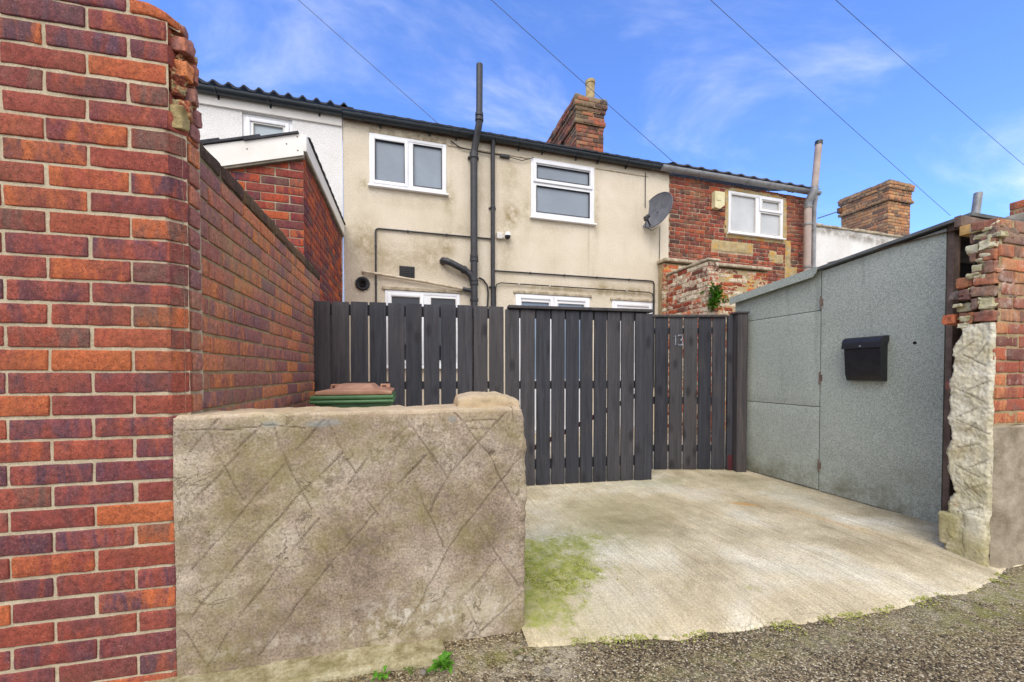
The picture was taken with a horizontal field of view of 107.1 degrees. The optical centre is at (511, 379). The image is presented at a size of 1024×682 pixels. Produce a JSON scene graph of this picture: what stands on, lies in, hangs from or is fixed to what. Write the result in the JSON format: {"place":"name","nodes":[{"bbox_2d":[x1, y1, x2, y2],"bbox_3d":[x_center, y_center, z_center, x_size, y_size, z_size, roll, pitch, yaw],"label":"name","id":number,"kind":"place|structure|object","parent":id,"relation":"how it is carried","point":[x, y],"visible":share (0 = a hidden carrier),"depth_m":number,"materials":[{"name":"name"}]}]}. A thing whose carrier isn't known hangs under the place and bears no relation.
{"place":"outdoors","nodes":[
{"label":"outdoors","id":0,"kind":"place"},
{"bbox_2d":[195,77,353,301],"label":"white house","id":1,"kind":"structure","parent":0,"point":[228,110],"depth_m":5.14,"materials":[{"name":"paint"}]},
{"bbox_2d":[243,113,291,135],"bbox_3d":[-3.330,-3.179,5.187,0.600,0.795,0.084,0,1,-16],"label":"window","id":2,"kind":"structure","parent":1,"relation":"in","point":[252,124],"depth_m":5.15,"materials":[{"name":"white plastic"}]},
{"bbox_2d":[139,0,1023,280],"label":"sky","id":3,"kind":"structure","parent":0,"point":[683,74],"materials":[{"name":"blue"}]},
{"bbox_2d":[535,432,682,458],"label":"yard","id":4,"kind":"structure","parent":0,"point":[606,446],"depth_m":5.51,"materials":[{"name":"concrete"}]},
{"bbox_2d":[200,131,345,303],"bbox_3d":[-3.328,-0.612,4.056,2.573,3.182,2.164,0,1,-16],"label":"brick lean to","id":5,"kind":"object","parent":4,"relation":"on","point":[281,179],"visible":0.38,"depth_m":3.36,"materials":[{"name":"brick"}]},
{"bbox_2d":[657,257,771,418],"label":"coped wall","id":6,"kind":"structure","parent":4,"relation":"on","point":[736,279],"depth_m":7.03,"materials":[{"name":"brick"}]},
{"bbox_2d":[324,566,1023,681],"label":"alley","id":7,"kind":"structure","parent":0,"point":[870,662],"depth_m":1.48,"materials":[{"name":"grey gravel"}]},
{"bbox_2d":[371,665,389,681],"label":"weed","id":8,"kind":"object","parent":7,"relation":"on","point":[380,675],"visible":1,"depth_m":1.34,"materials":[{"name":"green plant"}]},
{"bbox_2d":[403,666,414,674],"bbox_3d":[-0.370,1.051,1.360,0.044,0.031,0.042,0,1,-16],"label":"weed","id":9,"kind":"object","parent":7,"relation":"on","point":[409,669],"visible":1,"depth_m":1.36,"materials":[{"name":"green plant"}]},
{"bbox_2d":[426,650,453,673],"bbox_3d":[-0.263,1.028,1.370,0.102,0.062,0.091,0,1,-16],"label":"weed","id":10,"kind":"object","parent":7,"relation":"on","point":[444,662],"visible":1,"depth_m":1.37,"materials":[{"name":"green plant"}]},
{"bbox_2d":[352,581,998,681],"bbox_3d":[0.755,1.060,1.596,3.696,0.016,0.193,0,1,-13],"label":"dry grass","id":11,"kind":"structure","parent":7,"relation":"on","point":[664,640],"depth_m":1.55,"materials":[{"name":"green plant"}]},
{"bbox_2d":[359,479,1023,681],"bbox_3d":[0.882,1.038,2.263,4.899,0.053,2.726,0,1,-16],"label":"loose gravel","id":12,"kind":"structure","parent":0,"point":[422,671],"depth_m":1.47,"materials":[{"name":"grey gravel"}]},
{"bbox_2d":[521,455,1022,646],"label":"driveway","id":13,"kind":"structure","parent":0,"point":[738,544],"depth_m":2.17,"materials":[{"name":"concrete"}]},
{"bbox_2d":[505,305,653,484],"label":"timber gate","id":14,"kind":"structure","parent":13,"relation":"on","point":[629,419],"depth_m":3.61,"materials":[{"name":"black wood"}]},
{"bbox_2d":[652,315,727,468],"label":"timber gate","id":15,"kind":"structure","parent":13,"relation":"on","point":[703,431],"depth_m":4.11,"materials":[{"name":"wood"}]},
{"bbox_2d":[725,311,749,471],"bbox_3d":[2.425,0.153,4.078,0.177,1.753,0.138,0,1,0],"label":"gate post","id":16,"kind":"object","parent":13,"relation":"on","point":[736,390],"visible":0.9,"depth_m":4.04,"materials":[{"name":"black wood"}]},
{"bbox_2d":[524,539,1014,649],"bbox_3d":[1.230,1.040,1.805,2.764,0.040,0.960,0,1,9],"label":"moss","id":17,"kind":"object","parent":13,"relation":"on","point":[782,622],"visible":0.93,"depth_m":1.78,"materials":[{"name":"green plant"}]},
{"bbox_2d":[729,212,1023,523],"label":"felt shed","id":18,"kind":"structure","parent":13,"relation":"on","point":[816,419],"depth_m":3.05,"materials":[{"name":"concrete"}]},
{"bbox_2d":[818,228,947,523],"bbox_3d":[2.863,-0.020,2.986,0.050,2.032,0.811,0,1,-16],"label":"door","id":19,"kind":"structure","parent":18,"relation":"in","point":[882,442],"depth_m":2.87,"materials":[{"name":"grey metal"}]},
{"bbox_2d":[841,335,889,380],"bbox_3d":[2.790,-0.165,2.996,0.106,0.349,0.266,0,1,-16],"label":"letter box","id":20,"kind":"object","parent":19,"relation":"attached to","point":[865,358],"visible":1,"depth_m":2.96,"materials":[{"name":"black paint"}]},
{"bbox_2d":[711,0,950,215],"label":"overhead wire","id":21,"kind":"object","parent":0,"point":[822,101],"visible":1,"depth_m":7.27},
{"bbox_2d":[837,179,914,235],"bbox_3d":[9.522,-3.821,9.949,0.918,2.234,1.190,0,1,-16],"label":"chimney stack","id":22,"kind":"object","parent":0,"point":[884,207],"visible":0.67,"depth_m":9.51,"materials":[{"name":"beige brick"}]},
{"bbox_2d":[817,208,841,218],"bbox_3d":[8.595,-4.493,10.230,0.865,0.373,0.080,0,1,-16],"label":"aerial rod","id":23,"kind":"object","parent":22,"relation":"attached to","point":[839,211],"visible":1,"depth_m":10.28,"materials":[{"name":"metal"}]},
{"bbox_2d":[836,0,1023,164],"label":"overhead wire","id":24,"kind":"object","parent":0,"point":[923,77],"visible":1,"depth_m":7.50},
{"label":"ground","id":25,"kind":"structure","parent":0,"visible":0},
{"bbox_2d":[0,0,203,681],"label":"brick pier","id":26,"kind":"structure","parent":25,"relation":"on","point":[101,359],"depth_m":1.26,"materials":[{"name":"red brick"}]},
{"bbox_2d":[200,142,319,411],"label":"garden wall","id":27,"kind":"structure","parent":25,"relation":"on","point":[260,274],"depth_m":1.91,"materials":[{"name":"brick"}]},
{"bbox_2d":[144,639,445,681],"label":"footing","id":28,"kind":"object","parent":25,"relation":"on","point":[348,663],"visible":0.73,"depth_m":1.38,"materials":[{"name":"beige concrete"}]},
{"bbox_2d":[173,391,526,676],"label":"wall","id":29,"kind":"structure","parent":25,"relation":"on","point":[301,532],"depth_m":1.44,"materials":[{"name":"beige concrete"}]},
{"bbox_2d":[341,62,673,437],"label":"cream house","id":30,"kind":"structure","parent":25,"relation":"on","point":[431,210],"depth_m":5.99,"materials":[{"name":"white paint"}]},
{"bbox_2d":[299,0,440,125],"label":"overhead wire","id":31,"kind":"object","parent":30,"relation":"attached to","point":[368,61],"visible":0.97,"depth_m":5.72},
{"bbox_2d":[368,132,448,196],"bbox_3d":[-1.534,-3.192,5.641,1.155,0.783,0.120,0,1,-16],"label":"window","id":32,"kind":"structure","parent":30,"relation":"in","point":[395,163],"depth_m":5.63,"materials":[{"name":"white plastic"}]},
{"bbox_2d":[385,290,459,368],"bbox_3d":[-1.338,-0.744,5.738,1.150,1.163,0.120,0,1,-16],"label":"window","id":33,"kind":"structure","parent":30,"relation":"in","point":[391,296],"depth_m":5.72,"materials":[{"name":"white plastic"}]},
{"bbox_2d":[496,232,510,239],"bbox_3d":[-0.133,-2.281,5.991,0.227,0.117,0.095,0,1,-3],"label":"security camera","id":34,"kind":"object","parent":30,"relation":"attached to","point":[499,236],"visible":1,"depth_m":5.97,"materials":[{"name":"white plastic"}]},
{"bbox_2d":[516,293,589,433],"bbox_3d":[0.687,-0.253,6.330,1.315,2.285,0.084,0,1,-16],"label":"french door","id":35,"kind":"structure","parent":30,"relation":"in","point":[521,299],"depth_m":6.27,"materials":[{"name":"white plastic"}]},
{"bbox_2d":[530,157,596,225],"bbox_3d":[0.859,-3.117,6.309,1.183,0.988,0.120,0,1,-16],"label":"window","id":36,"kind":"structure","parent":30,"relation":"in","point":[562,192],"depth_m":6.31,"materials":[{"name":"white plastic"}]},
{"bbox_2d":[612,300,652,400],"bbox_3d":[2.132,-0.250,6.733,0.815,2.265,0.084,0,1,-16],"label":"back door","id":37,"kind":"structure","parent":30,"relation":"in","point":[615,304],"depth_m":6.68,"materials":[{"name":"white plastic"}]},
{"bbox_2d":[643,172,672,259],"bbox_3d":[2.488,-2.885,6.566,0.439,1.580,0.527,0,1,4],"label":"satellite dish","id":38,"kind":"object","parent":30,"relation":"attached to","point":[660,205],"visible":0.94,"depth_m":6.57,"materials":[{"name":"grey paint"}]},
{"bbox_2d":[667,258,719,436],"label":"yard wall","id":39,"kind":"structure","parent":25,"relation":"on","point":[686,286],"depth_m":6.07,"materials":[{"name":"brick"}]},
{"bbox_2d":[700,281,729,311],"bbox_3d":[3.050,-1.236,5.678,0.473,0.439,0.304,0,1,-16],"label":"plant","id":40,"kind":"object","parent":39,"relation":"on","point":[716,291],"depth_m":5.64,"materials":[{"name":"green plant"}]},
{"bbox_2d":[660,139,822,283],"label":"brick house","id":41,"kind":"structure","parent":25,"relation":"on","point":[753,221],"depth_m":7.33,"materials":[{"name":"red brick"}]},
{"bbox_2d":[492,0,678,166],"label":"overhead wire","id":42,"kind":"object","parent":41,"relation":"attached to","point":[581,80],"visible":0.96,"depth_m":6.29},
{"bbox_2d":[711,191,724,210],"bbox_3d":[3.864,-3.344,7.083,0.220,0.320,0.096,0,1,-16],"label":"alarm box","id":43,"kind":"object","parent":41,"relation":"attached to","point":[718,200],"visible":1,"depth_m":7.05,"materials":[{"name":"beige plastic"}]},
{"bbox_2d":[727,191,785,240],"bbox_3d":[4.777,-3.193,7.396,1.395,0.823,0.120,0,1,-16],"label":"window","id":44,"kind":"structure","parent":41,"relation":"in","point":[750,215],"depth_m":7.39,"materials":[{"name":"white plastic"}]},
{"bbox_2d":[816,223,902,266],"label":"white wall","id":45,"kind":"structure","parent":25,"relation":"on","point":[833,243],"depth_m":8.19,"materials":[{"name":"white paint"}]},
{"bbox_2d":[971,191,982,212],"bbox_3d":[7.648,-1.069,6.267,0.211,4.039,0.104,0,1,-16],"label":"vent pipe","id":46,"kind":"object","parent":25,"relation":"on","point":[977,202],"visible":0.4,"depth_m":6.21,"materials":[{"name":"grey metal"}]},
{"bbox_2d":[938,218,1023,568],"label":"broken wall","id":47,"kind":"structure","parent":25,"relation":"on","point":[981,521],"depth_m":2.14,"materials":[{"name":"orange brick"}]},
{"bbox_2d":[1005,199,1023,220],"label":"brick stack","id":48,"kind":"object","parent":25,"relation":"on","point":[1016,210],"visible":0.04,"depth_m":3.18,"materials":[{"name":"red brick"}]},
{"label":"path","id":49,"kind":"structure","parent":0,"visible":0},
{"bbox_2d":[309,383,395,407],"bbox_3d":[-1.119,0.519,2.771,0.512,0.985,0.680,0,1,-16],"label":"wheelie bin","id":50,"kind":"object","parent":49,"relation":"on","point":[345,395],"visible":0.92,"depth_m":2.47,"materials":[{"name":"green plastic"}]},
{"bbox_2d":[313,301,503,406],"bbox_3d":[-0.896,0.163,3.430,1.643,1.675,0.172,0,1,-10],"label":"board fence","id":51,"kind":"object","parent":49,"relation":"on","point":[331,345],"visible":0.5,"depth_m":3.34,"materials":[{"name":"black wood"}]}
]}

